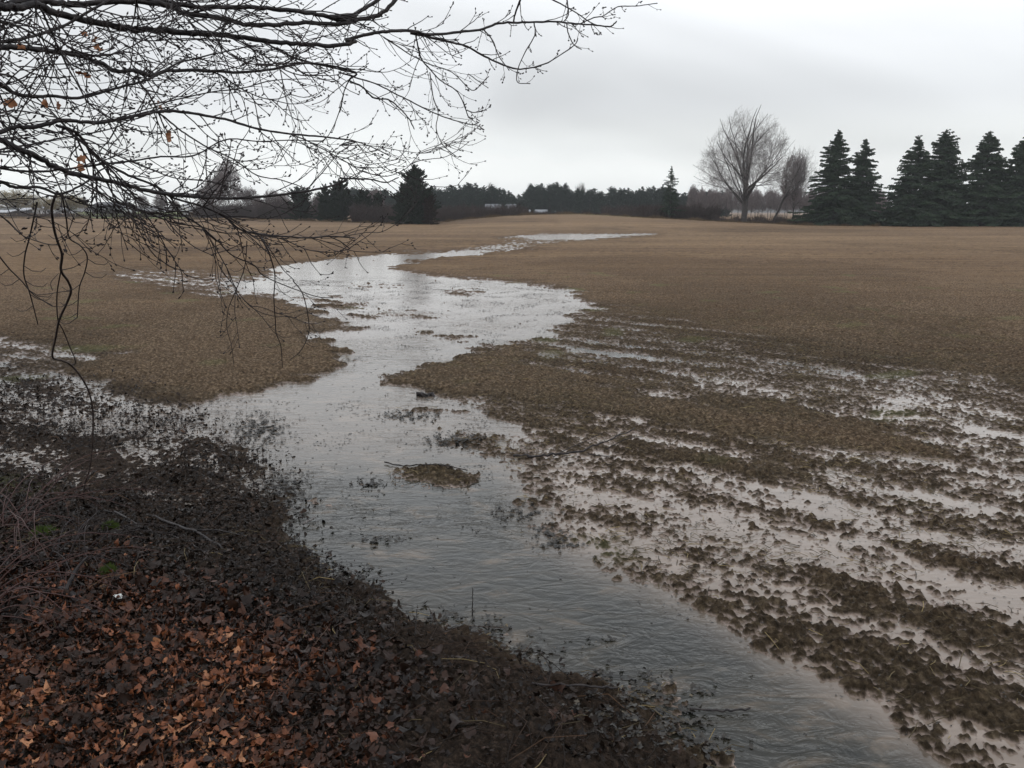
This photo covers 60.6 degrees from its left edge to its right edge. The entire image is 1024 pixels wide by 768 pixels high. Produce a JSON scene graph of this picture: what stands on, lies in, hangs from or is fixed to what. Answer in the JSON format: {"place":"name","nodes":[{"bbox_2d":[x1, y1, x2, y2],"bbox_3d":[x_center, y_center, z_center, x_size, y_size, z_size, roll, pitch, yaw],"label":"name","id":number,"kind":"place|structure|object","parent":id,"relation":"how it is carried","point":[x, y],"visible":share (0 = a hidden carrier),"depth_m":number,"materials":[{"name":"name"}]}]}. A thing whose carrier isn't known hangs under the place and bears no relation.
{"place":"outdoors","nodes":[
{"label":"outdoors","id":0,"kind":"place"},
{"bbox_2d":[0,204,813,212],"bbox_3d":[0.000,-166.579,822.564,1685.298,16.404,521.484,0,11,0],"label":"hills","id":1,"kind":"structure","parent":0,"point":[734,211],"depth_m":850.05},
{"bbox_2d":[0,212,1023,767],"bbox_3d":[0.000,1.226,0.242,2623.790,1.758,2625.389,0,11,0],"label":"field","id":2,"kind":"structure","parent":0,"point":[146,330],"depth_m":9.80,"materials":[{"name":"soil"}]},
{"bbox_2d":[0,189,42,214],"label":"building","id":3,"kind":"structure","parent":2,"relation":"on","point":[13,193],"depth_m":170.37,"materials":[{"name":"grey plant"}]},
{"bbox_2d":[30,196,55,211],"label":"bare tree","id":4,"kind":"object","parent":2,"relation":"on","point":[41,201],"visible":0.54,"depth_m":180.49,"materials":[{"name":"grey plant"}]},
{"bbox_2d":[29,524,59,536],"bbox_3d":[-2.791,0.871,5.216,0.196,0.086,0.158,0,11,0],"label":"moss clump","id":5,"kind":"object","parent":2,"relation":"on","point":[46,529],"visible":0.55,"depth_m":5.20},
{"bbox_2d":[45,191,93,212],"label":"bare tree","id":6,"kind":"object","parent":2,"relation":"on","point":[70,204],"visible":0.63,"depth_m":173.62,"materials":[{"name":"grey plant"}]},
{"bbox_2d":[41,556,106,622],"bbox_3d":[-2.084,0.989,4.276,0.794,0.182,0.178,10,15,41],"label":"dead limb","id":7,"kind":"object","parent":2,"relation":"on","point":[71,578],"visible":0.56,"depth_m":4.33,"materials":[{"name":"wood"}]},
{"bbox_2d":[0,528,168,633],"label":"bramble bush","id":8,"kind":"object","parent":2,"relation":"on","point":[7,591],"visible":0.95,"depth_m":4.24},
{"bbox_2d":[0,449,175,565],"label":"bramble bush","id":9,"kind":"object","parent":2,"relation":"on","point":[33,517],"visible":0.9,"depth_m":5.37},
{"bbox_2d":[0,497,192,585],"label":"bramble bush","id":10,"kind":"object","parent":2,"relation":"on","point":[77,537],"visible":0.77,"depth_m":4.84,"materials":[{"name":"brown plant"}]},
{"bbox_2d":[97,561,117,574],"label":"moss clump","id":11,"kind":"object","parent":2,"relation":"on","point":[105,569],"visible":0.62,"depth_m":4.55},
{"bbox_2d":[100,519,120,530],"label":"moss clump","id":12,"kind":"object","parent":2,"relation":"on","point":[114,525],"visible":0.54,"depth_m":5.36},
{"bbox_2d":[92,202,136,213],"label":"barn","id":13,"kind":"structure","parent":2,"relation":"on","point":[104,203],"depth_m":211.00,"materials":[{"name":"white"}]},
{"bbox_2d":[114,511,206,552],"bbox_3d":[-2.136,0.891,5.312,1.212,0.076,0.044,10,15,42],"label":"dark stick","id":14,"kind":"object","parent":2,"relation":"on","point":[118,513],"visible":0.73,"depth_m":5.41,"materials":[{"name":"wood"}]},
{"bbox_2d":[153,194,169,210],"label":"bare tree","id":15,"kind":"object","parent":2,"relation":"on","point":[160,202],"visible":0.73,"depth_m":185.59,"materials":[{"name":"grey plant"}]},
{"bbox_2d":[146,514,276,568],"bbox_3d":[-1.814,0.908,5.270,1.439,0.086,0.142,10,15,42],"label":"leaning stick","id":16,"kind":"object","parent":2,"relation":"on","point":[189,529],"visible":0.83,"depth_m":5.31,"materials":[{"name":"wood"}]},
{"bbox_2d":[203,172,227,209],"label":"bare tree","id":17,"kind":"object","parent":2,"relation":"on","point":[210,184],"visible":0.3,"depth_m":167.41,"materials":[{"name":"grey plant"}]},
{"bbox_2d":[213,155,244,204],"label":"bare tree","id":18,"kind":"object","parent":2,"relation":"on","point":[230,178],"visible":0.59,"depth_m":165.07,"materials":[{"name":"grey plant"}]},
{"bbox_2d":[237,185,258,205],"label":"bare tree","id":19,"kind":"object","parent":2,"relation":"on","point":[245,192],"visible":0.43,"depth_m":170.40,"materials":[{"name":"grey plant"}]},
{"bbox_2d":[264,187,278,204],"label":"bare tree","id":20,"kind":"object","parent":2,"relation":"on","point":[269,198],"visible":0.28,"depth_m":165.75,"materials":[{"name":"grey plant"}]},
{"bbox_2d":[280,632,300,683],"bbox_3d":[-0.916,1.146,3.666,0.053,0.038,0.497,-4,12,-21],"label":"curved stick","id":21,"kind":"object","parent":2,"relation":"on","point":[294,653],"visible":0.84,"depth_m":3.67,"materials":[{"name":"wood"}]},
{"bbox_2d":[279,185,316,220],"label":"cedar tree","id":22,"kind":"object","parent":2,"relation":"on","point":[304,207],"visible":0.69,"depth_m":128.56,"materials":[{"name":"green plant"}]},
{"bbox_2d":[0,536,603,767],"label":"leaf litter","id":23,"kind":"object","parent":2,"relation":"on","point":[27,695],"visible":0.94,"depth_m":3.50,"materials":[{"name":"brown plant"}]},
{"bbox_2d":[313,184,334,219],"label":"cedar tree","id":24,"kind":"object","parent":2,"relation":"on","point":[322,204],"visible":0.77,"depth_m":125.76,"materials":[{"name":"green plant"}]},
{"bbox_2d":[0,0,660,353],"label":"maple tree","id":25,"kind":"object","parent":2,"relation":"on","point":[161,30],"visible":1,"depth_m":3.38,"materials":[{"name":"brown plant"}]},
{"bbox_2d":[8,202,55,323],"bbox_3d":[-1.862,-0.453,3.393,0.145,0.491,0.396,-8,14,-37],"label":"drooping twig","id":26,"kind":"object","parent":25,"relation":"hanging from","point":[25,251],"visible":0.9,"depth_m":3.39,"materials":[{"name":"brown plant"}]},
{"bbox_2d":[0,256,64,306],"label":"drooping twig","id":27,"kind":"object","parent":25,"relation":"hanging from","point":[24,284],"visible":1,"depth_m":3.10,"materials":[{"name":"brown plant"}]},
{"bbox_2d":[37,191,93,496],"bbox_3d":[-2.302,0.087,4.587,0.226,2.086,3.196,-6,12,-27],"label":"hanging vine","id":28,"kind":"object","parent":25,"relation":"hanging from","point":[57,292],"visible":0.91,"depth_m":4.46,"materials":[{"name":"black plant"}]},
{"bbox_2d":[49,197,108,323],"bbox_3d":[-1.712,-0.477,3.420,0.378,0.521,0.184,9,14,39],"label":"drooping twig","id":29,"kind":"object","parent":25,"relation":"hanging from","point":[66,217],"visible":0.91,"depth_m":3.40,"materials":[{"name":"brown plant"}]},
{"bbox_2d":[214,241,246,363],"bbox_3d":[-1.510,-0.429,4.744,0.290,0.690,0.100,8,14,34],"label":"drooping twig","id":30,"kind":"object","parent":25,"relation":"hanging from","point":[232,305],"visible":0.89,"depth_m":4.73,"materials":[{"name":"wood"}]},
{"bbox_2d":[259,235,291,367],"bbox_3d":[-1.200,-0.397,4.459,0.162,0.736,0.584,-3,12,-16],"label":"drooping twig","id":31,"kind":"object","parent":25,"relation":"hanging from","point":[275,276],"visible":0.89,"depth_m":4.46,"materials":[{"name":"wood"}]},
{"bbox_2d":[290,281,322,359],"bbox_3d":[-1.119,-0.344,4.780,0.168,0.459,0.239,-5,12,-22],"label":"drooping twig","id":32,"kind":"object","parent":25,"relation":"hanging from","point":[308,322],"visible":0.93,"depth_m":4.74,"materials":[{"name":"wood"}]},
{"bbox_2d":[319,180,359,220],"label":"cedar tree","id":33,"kind":"object","parent":2,"relation":"on","point":[342,199],"visible":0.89,"depth_m":124.45,"materials":[{"name":"green plant"}]},
{"bbox_2d":[0,409,682,767],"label":"twig litter","id":34,"kind":"object","parent":2,"relation":"on","point":[341,592],"visible":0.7,"depth_m":3.92,"materials":[{"name":"brown plant"}]},
{"bbox_2d":[0,519,717,767],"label":"dead grass stalks","id":35,"kind":"object","parent":2,"relation":"on","point":[303,637],"visible":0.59,"depth_m":3.74,"materials":[{"name":"plant"}]},
{"bbox_2d":[351,188,372,211],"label":"cedar tree","id":36,"kind":"object","parent":2,"relation":"on","point":[368,202],"visible":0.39,"depth_m":125.77,"materials":[{"name":"green plant"}]},
{"bbox_2d":[0,349,730,767],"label":"sodden leaves","id":37,"kind":"object","parent":2,"relation":"on","point":[254,557],"visible":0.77,"depth_m":4.81,"materials":[{"name":"plant"}]},
{"bbox_2d":[367,187,384,206],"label":"bare tree","id":38,"kind":"object","parent":2,"relation":"on","point":[374,193],"visible":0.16,"depth_m":165.93,"materials":[{"name":"grey plant"}]},
{"bbox_2d":[371,191,383,220],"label":"cedar tree","id":39,"kind":"object","parent":2,"relation":"on","point":[378,196],"visible":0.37,"depth_m":125.83,"materials":[{"name":"green plant"}]},
{"bbox_2d":[382,188,392,210],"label":"pine tree","id":40,"kind":"object","parent":2,"relation":"on","point":[388,200],"visible":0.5,"depth_m":222.38,"materials":[{"name":"green plant"}]},
{"bbox_2d":[390,181,409,223],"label":"cedar tree","id":41,"kind":"object","parent":2,"relation":"on","point":[399,207],"visible":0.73,"depth_m":110.85,"materials":[{"name":"green plant"}]},
{"bbox_2d":[388,164,441,223],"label":"cedar tree","id":42,"kind":"object","parent":2,"relation":"on","point":[415,214],"visible":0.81,"depth_m":110.45,"materials":[{"name":"green plant"}]},
{"bbox_2d":[421,186,439,224],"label":"cedar tree","id":43,"kind":"object","parent":2,"relation":"on","point":[430,213],"visible":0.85,"depth_m":110.39,"materials":[{"name":"green plant"}]},
{"bbox_2d":[0,211,880,226],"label":"dead grass","id":44,"kind":"structure","parent":2,"relation":"on","point":[624,215],"depth_m":118.09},
{"bbox_2d":[438,188,448,213],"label":"pine tree","id":45,"kind":"object","parent":2,"relation":"on","point":[444,195],"visible":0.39,"depth_m":210.53,"materials":[{"name":"green plant"}]},
{"bbox_2d":[0,195,892,224],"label":"brush","id":46,"kind":"object","parent":2,"relation":"on","point":[356,214],"visible":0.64,"depth_m":127.69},
{"bbox_2d":[442,184,459,209],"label":"pine tree","id":47,"kind":"object","parent":2,"relation":"on","point":[452,196],"visible":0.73,"depth_m":208.42,"materials":[{"name":"green plant"}]},
{"bbox_2d":[455,185,466,207],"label":"pine tree","id":48,"kind":"object","parent":2,"relation":"on","point":[460,193],"visible":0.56,"depth_m":210.65,"materials":[{"name":"green plant"}]},
{"bbox_2d":[461,182,472,206],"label":"pine tree","id":49,"kind":"object","parent":2,"relation":"on","point":[467,186],"visible":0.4,"depth_m":212.49,"materials":[{"name":"green plant"}]},
{"bbox_2d":[466,183,484,207],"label":"pine tree","id":50,"kind":"object","parent":2,"relation":"on","point":[475,192],"visible":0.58,"depth_m":204.96,"materials":[{"name":"green plant"}]},
{"bbox_2d":[479,185,488,206],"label":"pine tree","id":51,"kind":"object","parent":2,"relation":"on","point":[483,192],"visible":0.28,"depth_m":213.37,"materials":[{"name":"green plant"}]},
{"bbox_2d":[482,184,498,203],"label":"pine tree","id":52,"kind":"object","parent":2,"relation":"on","point":[489,197],"visible":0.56,"depth_m":207.68,"materials":[{"name":"green plant"}]},
{"bbox_2d":[492,187,506,203],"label":"pine tree","id":53,"kind":"object","parent":2,"relation":"on","point":[498,197],"visible":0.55,"depth_m":205.69,"materials":[{"name":"green plant"}]},
{"bbox_2d":[506,194,516,204],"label":"pine tree","id":54,"kind":"object","parent":2,"relation":"on","point":[511,200],"visible":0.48,"depth_m":205.88,"materials":[{"name":"green plant"}]},
{"bbox_2d":[1,288,1023,746],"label":"crop residue","id":55,"kind":"object","parent":2,"relation":"on","point":[703,476],"visible":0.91,"depth_m":7.16},
{"bbox_2d":[524,183,539,209],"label":"pine tree","id":56,"kind":"object","parent":2,"relation":"on","point":[530,201],"visible":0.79,"depth_m":211.47,"materials":[{"name":"green plant"}]},
{"bbox_2d":[534,183,546,209],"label":"pine tree","id":57,"kind":"object","parent":2,"relation":"on","point":[541,196],"visible":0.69,"depth_m":221.72,"materials":[{"name":"green plant"}]},
{"bbox_2d":[541,184,558,212],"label":"pine tree","id":58,"kind":"object","parent":2,"relation":"on","point":[549,204],"visible":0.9,"depth_m":212.31,"materials":[{"name":"green plant"}]},
{"bbox_2d":[552,182,561,212],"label":"pine tree","id":59,"kind":"object","parent":2,"relation":"on","point":[556,189],"visible":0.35,"depth_m":222.80,"materials":[{"name":"green plant"}]},
{"bbox_2d":[554,186,568,212],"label":"pine tree","id":60,"kind":"object","parent":2,"relation":"on","point":[561,195],"visible":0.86,"depth_m":219.82,"materials":[{"name":"green plant"}]},
{"bbox_2d":[563,188,573,211],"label":"pine tree","id":61,"kind":"object","parent":2,"relation":"on","point":[568,207],"visible":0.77,"depth_m":221.07,"materials":[{"name":"green plant"}]},
{"bbox_2d":[531,682,617,688],"bbox_3d":[0.256,1.226,3.567,0.357,0.052,0.018,-1,11,-6],"label":"grey stick","id":62,"kind":"object","parent":2,"relation":"on","point":[584,685],"visible":0.95,"depth_m":3.57,"materials":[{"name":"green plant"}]},
{"bbox_2d":[569,188,581,213],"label":"pine tree","id":63,"kind":"object","parent":2,"relation":"on","point":[576,198],"visible":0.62,"depth_m":220.13,"materials":[{"name":"green plant"}]},
{"bbox_2d":[513,428,646,457],"bbox_3d":[0.635,0.517,7.282,1.228,0.138,0.356,-5,12,-23],"label":"fallen branch","id":64,"kind":"object","parent":2,"relation":"on","point":[534,456],"visible":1,"depth_m":7.20,"materials":[{"name":"wood"}]},
{"bbox_2d":[574,188,589,212],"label":"pine tree","id":65,"kind":"object","parent":2,"relation":"on","point":[583,203],"visible":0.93,"depth_m":209.69,"materials":[{"name":"green plant"}]},
{"bbox_2d":[585,189,596,212],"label":"pine tree","id":66,"kind":"object","parent":2,"relation":"on","point":[590,201],"visible":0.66,"depth_m":211.30,"materials":[{"name":"green plant"}]},
{"bbox_2d":[591,191,606,212],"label":"pine tree","id":67,"kind":"object","parent":2,"relation":"on","point":[597,205],"visible":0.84,"depth_m":206.00,"materials":[{"name":"green plant"}]},
{"bbox_2d":[603,186,614,208],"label":"pine tree","id":68,"kind":"object","parent":2,"relation":"on","point":[609,194],"visible":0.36,"depth_m":221.71,"materials":[{"name":"green plant"}]},
{"bbox_2d":[609,188,628,212],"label":"pine tree","id":69,"kind":"object","parent":2,"relation":"on","point":[619,197],"visible":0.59,"depth_m":205.68,"materials":[{"name":"grey plant"}]},
{"bbox_2d":[621,188,629,206],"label":"pine tree","id":70,"kind":"object","parent":2,"relation":"on","point":[624,190],"visible":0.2,"depth_m":210.63,"materials":[{"name":"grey plant"}]},
{"bbox_2d":[627,190,637,209],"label":"pine tree","id":71,"kind":"object","parent":2,"relation":"on","point":[631,194],"visible":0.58,"depth_m":210.39,"materials":[{"name":"grey plant"}]},
{"bbox_2d":[633,188,646,206],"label":"pine tree","id":72,"kind":"object","parent":2,"relation":"on","point":[640,197],"visible":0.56,"depth_m":210.62,"materials":[{"name":"grey plant"}]},
{"bbox_2d":[640,191,653,206],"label":"pine tree","id":73,"kind":"object","parent":2,"relation":"on","point":[647,196],"visible":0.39,"depth_m":212.24,"materials":[{"name":"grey plant"}]},
{"bbox_2d":[649,185,657,205],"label":"pine tree","id":74,"kind":"object","parent":2,"relation":"on","point":[651,193],"visible":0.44,"depth_m":222.77,"materials":[{"name":"grey plant"}]},
{"bbox_2d":[650,188,663,206],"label":"pine tree","id":75,"kind":"object","parent":2,"relation":"on","point":[655,201],"visible":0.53,"depth_m":222.04,"materials":[{"name":"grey plant"}]},
{"bbox_2d":[658,165,685,217],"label":"spruce tree","id":76,"kind":"object","parent":2,"relation":"on","point":[669,204],"visible":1,"depth_m":120.98,"materials":[{"name":"green plant"}]},
{"bbox_2d":[686,184,696,205],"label":"bare tree","id":77,"kind":"object","parent":2,"relation":"on","point":[692,197],"visible":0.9,"depth_m":188.90,"materials":[{"name":"grey plant"}]},
{"bbox_2d":[695,188,706,207],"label":"bare tree","id":78,"kind":"object","parent":2,"relation":"on","point":[699,194],"visible":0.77,"depth_m":185.72,"materials":[{"name":"grey plant"}]},
{"bbox_2d":[705,190,714,209],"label":"bare tree","id":79,"kind":"object","parent":2,"relation":"on","point":[709,201],"visible":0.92,"depth_m":186.20,"materials":[{"name":"grey plant"}]},
{"bbox_2d":[708,187,718,207],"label":"bare tree","id":80,"kind":"object","parent":2,"relation":"on","point":[714,194],"visible":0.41,"depth_m":197.12,"materials":[{"name":"grey plant"}]},
{"bbox_2d":[718,190,724,209],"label":"bare tree","id":81,"kind":"object","parent":2,"relation":"on","point":[721,198],"visible":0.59,"depth_m":203.28,"materials":[{"name":"grey plant"}]},
{"bbox_2d":[726,191,737,217],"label":"bare tree","id":82,"kind":"object","parent":2,"relation":"on","point":[730,199],"visible":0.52,"depth_m":190.08,"materials":[{"name":"grey plant"}]},
{"bbox_2d":[731,187,742,217],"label":"bare tree","id":83,"kind":"object","parent":2,"relation":"on","point":[735,203],"visible":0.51,"depth_m":186.43,"materials":[{"name":"grey plant"}]},
{"bbox_2d":[691,106,798,221],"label":"maple tree","id":84,"kind":"object","parent":2,"relation":"on","point":[747,162],"visible":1,"depth_m":112.73,"materials":[{"name":"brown plant"}]},
{"bbox_2d":[748,192,757,212],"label":"bare tree","id":85,"kind":"object","parent":2,"relation":"on","point":[753,197],"visible":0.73,"depth_m":186.47,"materials":[{"name":"grey plant"}]},
{"bbox_2d":[753,187,761,217],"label":"bare tree","id":86,"kind":"object","parent":2,"relation":"on","point":[758,197],"visible":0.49,"depth_m":205.73,"materials":[{"name":"grey plant"}]},
{"bbox_2d":[757,195,766,212],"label":"bare tree","id":87,"kind":"object","parent":2,"relation":"on","point":[763,202],"visible":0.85,"depth_m":211.69,"materials":[{"name":"grey plant"}]},
{"bbox_2d":[766,188,777,217],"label":"bare tree","id":88,"kind":"object","parent":2,"relation":"on","point":[772,201],"visible":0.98,"depth_m":201.71,"materials":[{"name":"grey plant"}]},
{"bbox_2d":[779,194,790,216],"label":"bare tree","id":89,"kind":"object","parent":2,"relation":"on","point":[784,204],"visible":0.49,"depth_m":196.65,"materials":[{"name":"grey plant"}]},
{"bbox_2d":[770,147,817,220],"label":"leaning tree","id":90,"kind":"object","parent":2,"relation":"on","point":[796,172],"visible":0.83,"depth_m":117.71,"materials":[{"name":"grey plant"}]},
{"bbox_2d":[778,147,809,216],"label":"bare tree","id":91,"kind":"object","parent":2,"relation":"on","point":[793,198],"visible":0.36,"depth_m":124.42,"materials":[{"name":"grey plant"}]},
{"bbox_2d":[787,191,800,211],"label":"bare tree","id":92,"kind":"object","parent":2,"relation":"on","point":[789,205],"visible":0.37,"depth_m":190.39,"materials":[{"name":"grey plant"}]},
{"bbox_2d":[786,129,878,225],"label":"spruce tree","id":93,"kind":"object","parent":2,"relation":"on","point":[832,205],"visible":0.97,"depth_m":111.05,"materials":[{"name":"green plant"}]},
{"bbox_2d":[844,139,892,225],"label":"spruce tree","id":94,"kind":"object","parent":2,"relation":"on","point":[868,197],"visible":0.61,"depth_m":112.97,"materials":[{"name":"green plant"}]},
{"bbox_2d":[872,135,952,226],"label":"spruce tree","id":95,"kind":"object","parent":2,"relation":"on","point":[911,196],"visible":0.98,"depth_m":109.98,"materials":[{"name":"green plant"}]},
{"bbox_2d":[924,129,982,226],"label":"spruce tree","id":96,"kind":"object","parent":2,"relation":"on","point":[945,168],"visible":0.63,"depth_m":111.10,"materials":[{"name":"green plant"}]},
{"bbox_2d":[938,131,1023,226],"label":"spruce tree","id":97,"kind":"object","parent":2,"relation":"on","point":[987,164],"visible":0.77,"depth_m":110.61,"materials":[{"name":"green plant"}]},
{"bbox_2d":[964,137,1023,226],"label":"spruce tree","id":98,"kind":"object","parent":2,"relation":"on","point":[1015,178],"visible":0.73,"depth_m":109.78,"materials":[{"name":"green plant"}]},
{"bbox_2d":[0,233,1023,767],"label":"water","id":99,"kind":"structure","parent":0,"point":[506,571],"depth_m":5.77,"materials":[{"name":"liquid"}]},
{"bbox_2d":[416,392,434,396],"bbox_3d":[-0.946,0.127,9.648,0.221,0.085,0.117,0,11,0],"label":"floating log","id":100,"kind":"object","parent":99,"relation":"on","point":[421,394],"visible":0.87,"depth_m":9.63,"materials":[{"name":"wood"}]},
{"bbox_2d":[384,461,467,470],"bbox_3d":[-0.697,0.640,6.930,0.715,0.051,0.078,3,12,17],"label":"thin stick","id":101,"kind":"object","parent":99,"relation":"on","point":[423,464],"visible":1,"depth_m":6.89,"materials":[{"name":"wood"}]},
{"bbox_2d":[213,400,755,767],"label":"stranded debris","id":102,"kind":"object","parent":99,"relation":"on","point":[697,739],"visible":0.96,"depth_m":4.08,"materials":[{"name":"plant"}]},
{"bbox_2d":[197,280,828,622],"bbox_3d":[-0.679,-0.964,15.056,8.207,0.079,24.600,-3,12,-15],"label":"drifting debris","id":103,"kind":"object","parent":99,"relation":"on","point":[415,390],"visible":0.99,"depth_m":13.23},
{"bbox_2d":[254,306,1023,767],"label":"straw residue","id":104,"kind":"object","parent":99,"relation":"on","point":[916,550],"visible":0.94,"depth_m":7.92},
{"bbox_2d":[690,707,750,712],"bbox_3d":[0.846,1.322,3.554,0.250,0.018,0.021,0,11,-1],"label":"wet stick","id":105,"kind":"object","parent":99,"relation":"on","point":[724,710],"visible":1,"depth_m":3.55,"materials":[{"name":"wood"}]},
{"bbox_2d":[0,0,1023,206],"label":"sky","id":106,"kind":"structure","parent":0,"point":[649,95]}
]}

